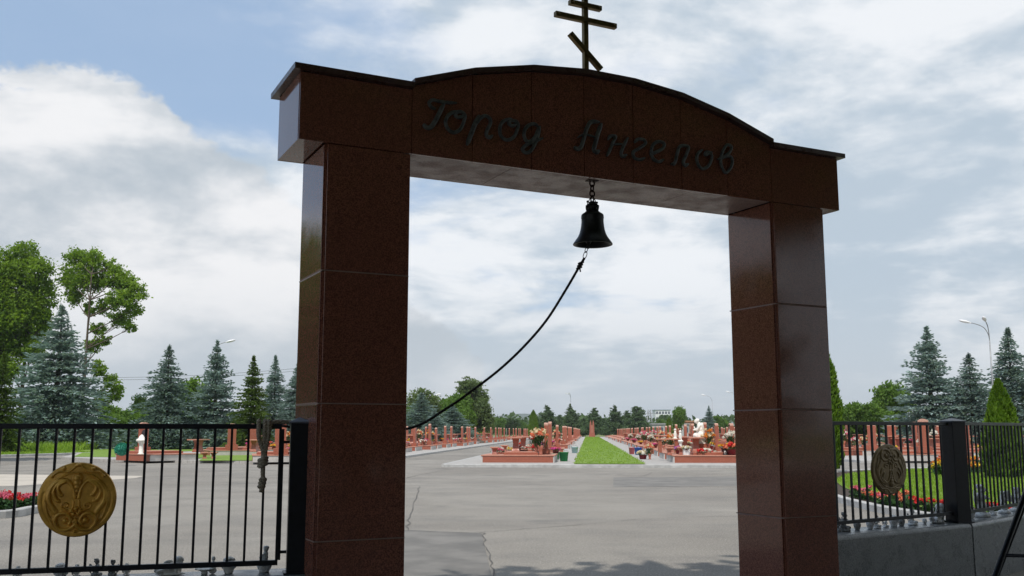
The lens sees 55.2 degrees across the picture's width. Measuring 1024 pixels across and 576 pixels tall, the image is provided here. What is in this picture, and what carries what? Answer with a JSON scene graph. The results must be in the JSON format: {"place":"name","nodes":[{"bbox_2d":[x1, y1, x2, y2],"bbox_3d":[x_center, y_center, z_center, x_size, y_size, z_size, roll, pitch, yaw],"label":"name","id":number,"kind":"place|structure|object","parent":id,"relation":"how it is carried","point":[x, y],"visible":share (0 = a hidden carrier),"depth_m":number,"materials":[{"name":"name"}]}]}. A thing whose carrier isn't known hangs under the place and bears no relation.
{"place":"outdoors","nodes":[
{"label":"outdoors","id":0,"kind":"place"},
{"bbox_2d":[1,440,137,454],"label":"meadow grass","id":1,"kind":"structure","parent":0,"point":[46,447],"depth_m":72.39,"materials":[{"name":"green plant"}]},
{"bbox_2d":[0,474,141,485],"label":"beige paving","id":2,"kind":"structure","parent":0,"point":[7,479],"depth_m":34.27,"materials":[{"name":"beige stone"}]},
{"bbox_2d":[62,438,527,463],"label":"side pavement","id":3,"kind":"structure","parent":0,"point":[98,459],"depth_m":54.61,"materials":[{"name":"grey concrete"}]},
{"bbox_2d":[75,448,207,457],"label":"grass","id":4,"kind":"structure","parent":3,"relation":"on","point":[100,452],"depth_m":66.19,"materials":[{"name":"green plant"}]},
{"bbox_2d":[114,442,129,455],"bbox_3d":[-18.571,7.671,46.669,0.726,0.649,0.726,0,-8,0],"label":"topiary ball","id":5,"kind":"object","parent":4,"relation":"on","point":[119,449],"visible":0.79,"depth_m":46.47,"materials":[{"name":"green plant"}]},
{"bbox_2d":[112,344,212,449],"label":"spruce tree","id":6,"kind":"object","parent":4,"relation":"on","point":[165,373],"visible":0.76,"depth_m":82.79,"materials":[{"name":"green plant"}]},
{"bbox_2d":[153,376,218,438],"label":"green bush","id":7,"kind":"object","parent":4,"relation":"on","point":[193,383],"visible":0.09,"depth_m":107.81,"materials":[{"name":"green plant"}]},
{"bbox_2d":[173,339,240,448],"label":"spruce tree","id":8,"kind":"object","parent":4,"relation":"on","point":[216,388],"visible":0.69,"depth_m":84.77,"materials":[{"name":"green plant"}]},
{"bbox_2d":[260,355,290,432],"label":"spruce tree","id":9,"kind":"object","parent":4,"relation":"on","point":[273,379],"visible":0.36,"depth_m":91.20,"materials":[{"name":"green plant"}]},
{"bbox_2d":[115,422,195,460],"bbox_3d":[-19.002,8.186,52.414,3.360,2.008,2.760,-6,-10,38],"label":"grave plot","id":10,"kind":"object","parent":3,"relation":"on","point":[155,455],"visible":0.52,"depth_m":51.63,"materials":[{"name":"stone"}]},
{"bbox_2d":[200,455,251,459],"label":"plot grass","id":11,"kind":"structure","parent":3,"relation":"on","point":[234,457],"depth_m":55.92,"materials":[{"name":"green plant"}]},
{"bbox_2d":[200,423,253,454],"bbox_3d":[-18.262,9.710,62.868,2.760,2.008,3.360,4,-9,-28],"label":"grave plot","id":12,"kind":"object","parent":11,"relation":"on","point":[225,450],"visible":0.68,"depth_m":61.60,"materials":[{"name":"stone"}]},
{"bbox_2d":[252,424,288,461],"bbox_3d":[-11.959,7.913,50.547,2.760,2.008,3.360,2,-9,-15],"label":"grave plot","id":13,"kind":"object","parent":3,"relation":"on","point":[272,455],"visible":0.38,"depth_m":49.09,"materials":[{"name":"stone"}]},
{"bbox_2d":[270,363,296,443],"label":"spruce tree","id":14,"kind":"object","parent":3,"relation":"on","point":[289,413],"visible":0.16,"depth_m":88.71,"materials":[{"name":"green plant"}]},
{"bbox_2d":[408,428,422,450],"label":"grave plot","id":15,"kind":"object","parent":3,"relation":"on","point":[415,446],"visible":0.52,"depth_m":76.36,"materials":[{"name":"stone"}]},
{"bbox_2d":[406,387,444,418],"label":"birch tree","id":16,"kind":"object","parent":3,"relation":"on","point":[432,399],"visible":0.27,"depth_m":132.70,"materials":[{"name":"green plant"}]},
{"bbox_2d":[418,424,436,449],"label":"grave plot","id":17,"kind":"object","parent":3,"relation":"on","point":[428,445],"visible":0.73,"depth_m":81.23,"materials":[{"name":"stone"}]},
{"bbox_2d":[406,392,453,437],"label":"spruce tree","id":18,"kind":"object","parent":3,"relation":"on","point":[416,415],"visible":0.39,"depth_m":116.65,"materials":[{"name":"green plant"}]},
{"bbox_2d":[220,434,612,437],"bbox_3d":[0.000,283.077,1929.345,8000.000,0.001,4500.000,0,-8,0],"label":"ground","id":19,"kind":"structure","parent":0,"point":[598,435],"depth_m":364.37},
{"bbox_2d":[219,355,274,446],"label":"spruce tree","id":20,"kind":"object","parent":19,"relation":"on","point":[253,412],"visible":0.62,"depth_m":79.14,"materials":[{"name":"green plant"}]},
{"bbox_2d":[421,409,457,440],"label":"spruce tree","id":21,"kind":"object","parent":19,"relation":"on","point":[439,424],"visible":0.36,"depth_m":110.35,"materials":[{"name":"green plant"}]},
{"bbox_2d":[439,391,473,423],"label":"broadleaf tree","id":22,"kind":"object","parent":19,"relation":"on","point":[461,404],"visible":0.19,"depth_m":142.74,"materials":[{"name":"green plant"}]},
{"bbox_2d":[440,406,488,442],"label":"spruce tree","id":23,"kind":"object","parent":19,"relation":"on","point":[455,418],"visible":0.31,"depth_m":122.22,"materials":[{"name":"green plant"}]},
{"bbox_2d":[456,406,477,429],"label":"broadleaf tree","id":24,"kind":"object","parent":19,"relation":"on","point":[469,414],"visible":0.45,"depth_m":138.24,"materials":[{"name":"green plant"}]},
{"bbox_2d":[454,376,496,433],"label":"birch tree","id":25,"kind":"object","parent":19,"relation":"on","point":[485,415],"visible":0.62,"depth_m":148.03,"materials":[{"name":"green plant"}]},
{"bbox_2d":[493,417,505,435],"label":"broadleaf tree","id":26,"kind":"object","parent":19,"relation":"on","point":[500,422],"visible":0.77,"depth_m":295.80,"materials":[{"name":"green plant"}]},
{"bbox_2d":[504,416,521,435],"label":"broadleaf tree","id":27,"kind":"object","parent":19,"relation":"on","point":[511,423],"visible":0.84,"depth_m":316.18,"materials":[{"name":"green plant"}]},
{"bbox_2d":[62,411,968,434],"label":"woods","id":28,"kind":"object","parent":19,"relation":"on","point":[730,418],"visible":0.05,"depth_m":433.12,"materials":[{"name":"green plant"}]},
{"bbox_2d":[558,410,587,435],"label":"pine tree","id":29,"kind":"object","parent":19,"relation":"on","point":[572,420],"visible":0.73,"depth_m":258.63,"materials":[{"name":"green plant"}]},
{"bbox_2d":[582,408,603,434],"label":"pine tree","id":30,"kind":"object","parent":19,"relation":"on","point":[594,417],"visible":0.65,"depth_m":271.30,"materials":[{"name":"green plant"}]},
{"bbox_2d":[598,405,626,435],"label":"pine tree","id":31,"kind":"object","parent":19,"relation":"on","point":[614,422],"visible":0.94,"depth_m":264.26,"materials":[{"name":"green plant"}]},
{"bbox_2d":[622,406,658,433],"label":"pine tree","id":32,"kind":"object","parent":19,"relation":"on","point":[638,420],"visible":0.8,"depth_m":258.02,"materials":[{"name":"green plant"}]},
{"bbox_2d":[649,423,689,435],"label":"building","id":33,"kind":"structure","parent":19,"relation":"on","point":[654,425],"depth_m":286.98,"materials":[{"name":"stone"}]},
{"bbox_2d":[0,440,1023,575],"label":"asphalt road","id":34,"kind":"structure","parent":0,"point":[688,538],"depth_m":18.66,"materials":[{"name":"grey asphalt"}]},
{"bbox_2d":[0,505,38,518],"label":"kerb flower bed","id":35,"kind":"object","parent":34,"relation":"on","point":[21,511],"visible":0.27,"depth_m":19.01,"materials":[{"name":"concrete"}]},
{"bbox_2d":[1,452,85,456],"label":"kerb meadow","id":36,"kind":"structure","parent":34,"relation":"on","point":[21,455],"depth_m":65.39,"materials":[{"name":"concrete"}]},
{"bbox_2d":[84,568,304,575],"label":"granite wall","id":37,"kind":"structure","parent":34,"relation":"on","point":[271,572],"depth_m":6.93,"materials":[{"name":"grey stone"}]},
{"bbox_2d":[154,556,184,575],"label":"plaster figurine","id":38,"kind":"object","parent":37,"relation":"on","point":[167,572],"visible":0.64,"depth_m":6.86,"materials":[{"name":"white stone"}]},
{"bbox_2d":[195,556,216,574],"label":"plaster figurine","id":39,"kind":"object","parent":37,"relation":"on","point":[204,571],"visible":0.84,"depth_m":6.95,"materials":[{"name":"white stone"}]},
{"bbox_2d":[221,556,235,573],"bbox_3d":[-2.019,1.975,6.991,0.096,0.119,0.096,-6,-10,34],"label":"plaster figurine","id":40,"kind":"object","parent":37,"relation":"on","point":[228,570],"visible":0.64,"depth_m":6.96,"materials":[{"name":"white stone"}]},
{"bbox_2d":[257,546,271,572],"bbox_3d":[-1.782,1.952,7.061,0.104,0.186,0.098,2,-9,-15],"label":"plaster figurine","id":41,"kind":"object","parent":37,"relation":"on","point":[263,569],"visible":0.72,"depth_m":7.04,"materials":[{"name":"white ceramic"}]},
{"bbox_2d":[283,417,308,574],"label":"fence post","id":42,"kind":"object","parent":37,"relation":"on","point":[296,511],"visible":0.95,"depth_m":7.03,"materials":[{"name":"black metal"}]},
{"bbox_2d":[0,423,289,574],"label":"metal fence","id":43,"kind":"object","parent":42,"relation":"attached to","point":[10,570],"visible":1,"depth_m":6.81,"materials":[{"name":"black metal"}]},
{"bbox_2d":[37,462,116,536],"bbox_3d":[-2.955,1.437,6.653,0.500,0.500,0.069,2,-9,-15],"label":"medallion","id":44,"kind":"object","parent":43,"relation":"attached to","point":[77,499],"visible":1,"depth_m":6.65,"materials":[{"name":"paint"}]},
{"bbox_2d":[256,419,291,492],"bbox_3d":[-1.720,1.208,7.072,0.258,0.526,0.120,2,-9,-15],"label":"rope hank","id":45,"kind":"object","parent":43,"relation":"hanging from","point":[263,460],"visible":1,"depth_m":7.03,"materials":[{"name":"grey fabric"}]},
{"bbox_2d":[404,530,491,575],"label":"asphalt patch","id":46,"kind":"object","parent":34,"relation":"on","point":[437,553],"visible":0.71,"depth_m":13.19,"materials":[{"name":"grey asphalt"}]},
{"bbox_2d":[406,439,528,457],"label":"kerb side","id":47,"kind":"structure","parent":34,"relation":"on","point":[421,454],"depth_m":80.18,"materials":[{"name":"concrete"}]},
{"bbox_2d":[528,410,538,435],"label":"thuja tree","id":48,"kind":"object","parent":34,"relation":"on","point":[533,424],"visible":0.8,"depth_m":187.87,"materials":[{"name":"green plant"}]},
{"bbox_2d":[538,405,561,432],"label":"pine tree","id":49,"kind":"object","parent":34,"relation":"on","point":[547,414],"visible":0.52,"depth_m":236.90,"materials":[{"name":"green plant"}]},
{"bbox_2d":[271,62,844,575],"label":"entrance gate","id":50,"kind":"structure","parent":34,"relation":"on","point":[363,148],"depth_m":8.04,"materials":[{"name":"red stone"}]},
{"bbox_2d":[554,0,616,70],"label":"orthodox cross","id":51,"kind":"object","parent":50,"relation":"on","point":[584,19],"visible":0.81,"depth_m":8.75,"materials":[{"name":"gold metal"}]},
{"bbox_2d":[573,179,612,258],"bbox_3d":[0.679,-0.579,8.264,0.334,0.694,0.334,4,-9,-26],"label":"bell","id":52,"kind":"object","parent":50,"relation":"hanging from","point":[592,234],"visible":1,"depth_m":8.19,"materials":[{"name":"metal"}]},
{"bbox_2d":[271,259,584,429],"bbox_3d":[-0.663,0.433,7.934,2.526,1.448,0.590,3,-9,-20],"label":"bell rope","id":53,"kind":"object","parent":52,"relation":"hanging from","point":[579,265],"visible":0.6,"depth_m":8.04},
{"bbox_2d":[444,464,735,467],"bbox_3d":[4.826,8.080,44.391,15.940,0.162,0.150,-1,-8,4],"label":"kerb alley front","id":54,"kind":"object","parent":34,"relation":"on","point":[581,466],"visible":0.63,"depth_m":44.47,"materials":[{"name":"concrete"}]},
{"bbox_2d":[829,354,844,469],"bbox_3d":[11.834,4.434,37.769,1.780,5.425,1.802,0,-8,0],"label":"thuja tree","id":55,"kind":"object","parent":34,"relation":"on","point":[837,406],"visible":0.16,"depth_m":37.24,"materials":[{"name":"green plant"}]},
{"bbox_2d":[837,521,974,575],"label":"granite wall","id":56,"kind":"structure","parent":34,"relation":"on","point":[928,548],"depth_m":10.11,"materials":[{"name":"grey stone"}]},
{"bbox_2d":[929,503,944,522],"bbox_3d":[4.698,2.489,10.834,0.131,0.211,0.336,-8,-11,43],"label":"plaster figurine","id":57,"kind":"object","parent":56,"relation":"on","point":[939,519],"visible":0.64,"depth_m":10.78,"materials":[{"name":"white ceramic"}]},
{"bbox_2d":[938,418,974,523],"bbox_3d":[4.960,2.034,10.966,0.230,1.151,0.230,3,-9,-20],"label":"fence post","id":58,"kind":"object","parent":56,"relation":"on","point":[956,473],"visible":0.89,"depth_m":10.89,"materials":[{"name":"black metal"}]},
{"bbox_2d":[832,421,953,524],"bbox_3d":[3.790,1.900,10.170,2.599,1.015,0.042,6,-10,-34],"label":"metal fence","id":59,"kind":"object","parent":58,"relation":"attached to","point":[897,516],"visible":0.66,"depth_m":10.29,"materials":[{"name":"black metal"}]},
{"bbox_2d":[871,444,905,494],"bbox_3d":[3.948,1.895,10.233,0.592,0.524,0.050,6,-10,-34],"label":"medallion","id":60,"kind":"object","parent":59,"relation":"attached to","point":[888,469],"visible":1,"depth_m":10.20,"materials":[{"name":"gold metal"}]},
{"bbox_2d":[965,422,1023,512],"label":"metal fence","id":61,"kind":"object","parent":58,"relation":"attached to","point":[995,506],"visible":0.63,"depth_m":11.76,"materials":[{"name":"black metal"}]},
{"bbox_2d":[944,509,1023,575],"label":"granite wall","id":62,"kind":"structure","parent":34,"relation":"on","point":[989,534],"depth_m":11.21,"materials":[{"name":"grey stone"}]},
{"bbox_2d":[973,484,990,517],"bbox_3d":[5.547,2.516,11.601,0.201,0.379,0.365,-4,-9,28],"label":"plaster figurine","id":63,"kind":"object","parent":62,"relation":"on","point":[984,514],"visible":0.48,"depth_m":11.54,"materials":[{"name":"grey"}]},
{"bbox_2d":[992,490,1023,575],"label":"easel stand","id":64,"kind":"object","parent":34,"relation":"on","point":[1004,554],"visible":1,"depth_m":4.89,"materials":[{"name":"black paint"}]},
{"bbox_2d":[0,0,1023,426],"label":"sky","id":65,"kind":"structure","parent":0,"point":[142,133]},
{"bbox_2d":[448,437,735,464],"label":"alley pavement","id":66,"kind":"structure","parent":0,"point":[655,460],"depth_m":50.92,"materials":[{"name":"grey concrete"}]},
{"bbox_2d":[481,423,557,462],"bbox_3d":[0.428,7.776,49.410,3.610,1.952,3.560,-1,-8,5],"label":"grave plot","id":67,"kind":"object","parent":66,"relation":"on","point":[547,456],"visible":0.86,"depth_m":47.65,"materials":[{"name":"stone"}]},
{"bbox_2d":[531,428,548,454],"bbox_3d":[1.409,7.569,48.455,0.875,1.326,0.926,-4,-9,23],"label":"flower bouquet","id":68,"kind":"object","parent":67,"relation":"on","point":[540,446],"visible":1,"depth_m":48.34,"materials":[{"name":"pink plant"}]},
{"bbox_2d":[498,422,560,457],"bbox_3d":[0.869,8.628,55.637,3.610,2.064,3.560,-1,-8,5],"label":"grave plot","id":69,"kind":"object","parent":66,"relation":"on","point":[550,435],"visible":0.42,"depth_m":55.29,"materials":[{"name":"stone"}]},
{"bbox_2d":[655,438,680,452],"bbox_3d":[8.161,8.241,51.274,1.300,0.730,0.500,-1,-8,4],"label":"stone table","id":70,"kind":"object","parent":66,"relation":"on","point":[660,443],"visible":0.94,"depth_m":51.09,"materials":[{"name":"stone"}]},
{"bbox_2d":[659,423,720,458],"bbox_3d":[10.164,8.587,55.021,3.610,1.966,3.560,-1,-8,4],"label":"grave plot","id":71,"kind":"object","parent":66,"relation":"on","point":[662,455],"visible":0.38,"depth_m":54.69,"materials":[{"name":"stone"}]},
{"bbox_2d":[666,423,735,462],"bbox_3d":[9.657,7.734,49.002,3.610,1.918,3.560,0,-8,3],"label":"grave plot","id":72,"kind":"object","parent":66,"relation":"on","point":[709,457],"visible":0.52,"depth_m":47.21,"materials":[{"name":"stone"}]},
{"bbox_2d":[687,437,703,451],"bbox_3d":[9.220,7.854,49.213,0.740,0.720,1.100,0,-8,3],"label":"stone table","id":73,"kind":"object","parent":72,"relation":"on","point":[695,442],"visible":0.97,"depth_m":49.01,"materials":[{"name":"stone"}]},
{"bbox_2d":[691,418,706,450],"bbox_3d":[9.534,7.567,50.049,0.720,1.790,0.720,-1,-8,4],"label":"mourning statue","id":74,"kind":"object","parent":72,"relation":"on","point":[699,429],"visible":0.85,"depth_m":49.88,"materials":[{"name":"stone"}]},
{"bbox_2d":[700,428,715,448],"bbox_3d":[9.921,7.701,49.781,0.763,1.168,0.791,2,-9,-16],"label":"flower bouquet","id":75,"kind":"object","parent":72,"relation":"on","point":[709,440],"visible":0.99,"depth_m":49.63,"materials":[{"name":"orange plant"}]},
{"bbox_2d":[721,441,735,454],"bbox_3d":[10.670,7.776,47.688,1.252,0.695,1.233,-6,-10,35],"label":"flower bouquet","id":76,"kind":"object","parent":72,"relation":"on","point":[731,450],"visible":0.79,"depth_m":47.45,"materials":[{"name":"red plant"}]},
{"bbox_2d":[574,437,644,463],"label":"alley lawn","id":77,"kind":"structure","parent":0,"point":[606,457],"depth_m":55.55,"materials":[{"name":"green plant"}]},
{"bbox_2d":[837,470,934,512],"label":"bed soil","id":78,"kind":"structure","parent":0,"point":[840,489],"depth_m":25.77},
{"bbox_2d":[887,489,908,506],"bbox_3d":[7.972,4.327,20.120,0.516,0.406,0.483,0,-8,1],"label":"begonia","id":79,"kind":"object","parent":78,"relation":"on","point":[893,502],"visible":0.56,"depth_m":20.03,"materials":[{"name":"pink plant"}]},
{"bbox_2d":[906,495,929,509],"bbox_3d":[7.994,4.245,19.300,0.464,0.354,0.442,5,-10,-33],"label":"begonia","id":80,"kind":"object","parent":78,"relation":"on","point":[914,502],"visible":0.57,"depth_m":19.24,"materials":[{"name":"red plant"}]},
{"bbox_2d":[837,467,944,520],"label":"kerb round lawn","id":81,"kind":"structure","parent":0,"point":[864,505],"depth_m":20.32,"materials":[{"name":"concrete"}]},
{"bbox_2d":[844,455,979,459],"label":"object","id":82,"kind":"structure","parent":0,"point":[861,457],"depth_m":56.67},
{"bbox_2d":[672,406,686,432],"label":"broadleaf tree","id":83,"kind":"object","parent":82,"relation":"on","point":[679,415],"visible":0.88,"depth_m":207.34,"materials":[{"name":"green plant"}]},
{"bbox_2d":[702,405,719,435],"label":"spruce tree","id":84,"kind":"object","parent":82,"relation":"on","point":[709,421],"visible":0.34,"depth_m":187.88,"materials":[{"name":"green plant"}]},
{"bbox_2d":[713,415,727,436],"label":"broadleaf tree","id":85,"kind":"object","parent":82,"relation":"on","point":[722,422],"visible":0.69,"depth_m":226.76,"materials":[{"name":"green plant"}]},
{"bbox_2d":[843,447,863,455],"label":"grave plot","id":86,"kind":"object","parent":82,"relation":"on","point":[853,451],"visible":0.17,"depth_m":61.40,"materials":[{"name":"stone"}]},
{"bbox_2d":[842,401,865,439],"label":"green bush","id":87,"kind":"object","parent":82,"relation":"on","point":[851,412],"visible":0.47,"depth_m":98.01,"materials":[{"name":"green plant"}]},
{"bbox_2d":[843,403,875,440],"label":"green bush","id":88,"kind":"object","parent":82,"relation":"on","point":[864,420],"visible":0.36,"depth_m":97.92,"materials":[{"name":"green plant"}]},
{"bbox_2d":[863,425,877,454],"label":"grave plot","id":89,"kind":"object","parent":82,"relation":"on","point":[868,448],"visible":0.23,"depth_m":61.59,"materials":[{"name":"stone"}]},
{"bbox_2d":[858,401,888,441],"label":"green bush","id":90,"kind":"object","parent":82,"relation":"on","point":[871,409],"visible":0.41,"depth_m":98.19,"materials":[{"name":"green plant"}]},
{"bbox_2d":[878,407,900,441],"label":"green bush","id":91,"kind":"object","parent":82,"relation":"on","point":[888,413],"visible":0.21,"depth_m":98.55,"materials":[{"name":"green plant"}]},
{"bbox_2d":[869,380,915,427],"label":"broadleaf tree","id":92,"kind":"object","parent":82,"relation":"on","point":[884,396],"visible":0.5,"depth_m":102.43,"materials":[{"name":"green plant"}]},
{"bbox_2d":[902,419,939,460],"bbox_3d":[21.675,8.107,52.425,2.760,2.167,3.360,-1,-8,8],"label":"grave plot","id":93,"kind":"object","parent":82,"relation":"on","point":[918,452],"visible":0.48,"depth_m":51.03,"materials":[{"name":"stone"}]},
{"bbox_2d":[866,326,980,444],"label":"spruce tree","id":94,"kind":"object","parent":82,"relation":"on","point":[930,364],"visible":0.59,"depth_m":84.89,"materials":[{"name":"green plant"}]},
{"bbox_2d":[959,316,992,386],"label":"street lamp","id":95,"kind":"object","parent":82,"relation":"on","point":[984,319],"visible":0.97,"depth_m":82.03,"materials":[{"name":"metal"}]},
{"bbox_2d":[930,352,1023,443],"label":"spruce tree","id":96,"kind":"object","parent":82,"relation":"on","point":[976,398],"visible":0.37,"depth_m":83.11,"materials":[{"name":"green plant"}]},
{"bbox_2d":[983,327,1023,439],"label":"spruce tree","id":97,"kind":"object","parent":82,"relation":"on","point":[1015,390],"visible":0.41,"depth_m":89.37,"materials":[{"name":"green plant"}]},
{"bbox_2d":[837,467,1023,511],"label":"red flowers","id":98,"kind":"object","parent":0,"point":[932,489],"depth_m":27.86,"materials":[{"name":"red plant"}]},
{"bbox_2d":[978,378,1023,477],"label":"thuja tree","id":99,"kind":"object","parent":98,"relation":"on","point":[1001,408],"visible":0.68,"depth_m":32.27,"materials":[{"name":"green plant"}]},
{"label":"meadow lawn","id":100,"kind":"structure","parent":0,"visible":0},
{"bbox_2d":[0,352,31,452],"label":"conifer tree","id":101,"kind":"object","parent":100,"relation":"on","point":[9,436],"visible":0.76,"depth_m":69.56,"materials":[{"name":"green plant"}]},
{"bbox_2d":[0,239,64,406],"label":"ash tree","id":102,"kind":"object","parent":100,"relation":"on","point":[25,303],"visible":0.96,"depth_m":103.71,"materials":[{"name":"green plant"}]},
{"bbox_2d":[9,304,134,448],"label":"spruce tree","id":103,"kind":"object","parent":100,"relation":"on","point":[51,404],"visible":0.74,"depth_m":82.74,"materials":[{"name":"green plant"}]},
{"bbox_2d":[54,244,152,414],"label":"ash tree","id":104,"kind":"object","parent":100,"relation":"on","point":[127,290],"visible":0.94,"depth_m":104.69,"materials":[{"name":"green plant"}]},
{"bbox_2d":[98,411,127,443],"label":"green bush","id":105,"kind":"object","parent":100,"relation":"on","point":[118,417],"visible":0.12,"depth_m":90.88,"materials":[{"name":"green plant"}]},
{"bbox_2d":[98,404,144,438],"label":"green bush","id":106,"kind":"object","parent":100,"relation":"on","point":[127,415],"visible":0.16,"depth_m":93.88,"materials":[{"name":"green plant"}]},
{"bbox_2d":[129,393,153,414],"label":"green bush","id":107,"kind":"object","parent":100,"relation":"on","point":[140,399],"visible":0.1,"depth_m":108.95,"materials":[{"name":"green plant"}]},
{"label":"bed soil","id":108,"kind":"structure","parent":0,"visible":0},
{"bbox_2d":[0,492,10,509],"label":"begonia","id":109,"kind":"object","parent":108,"relation":"on","point":[5,496],"visible":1,"depth_m":19.09,"materials":[{"name":"pink plant"}]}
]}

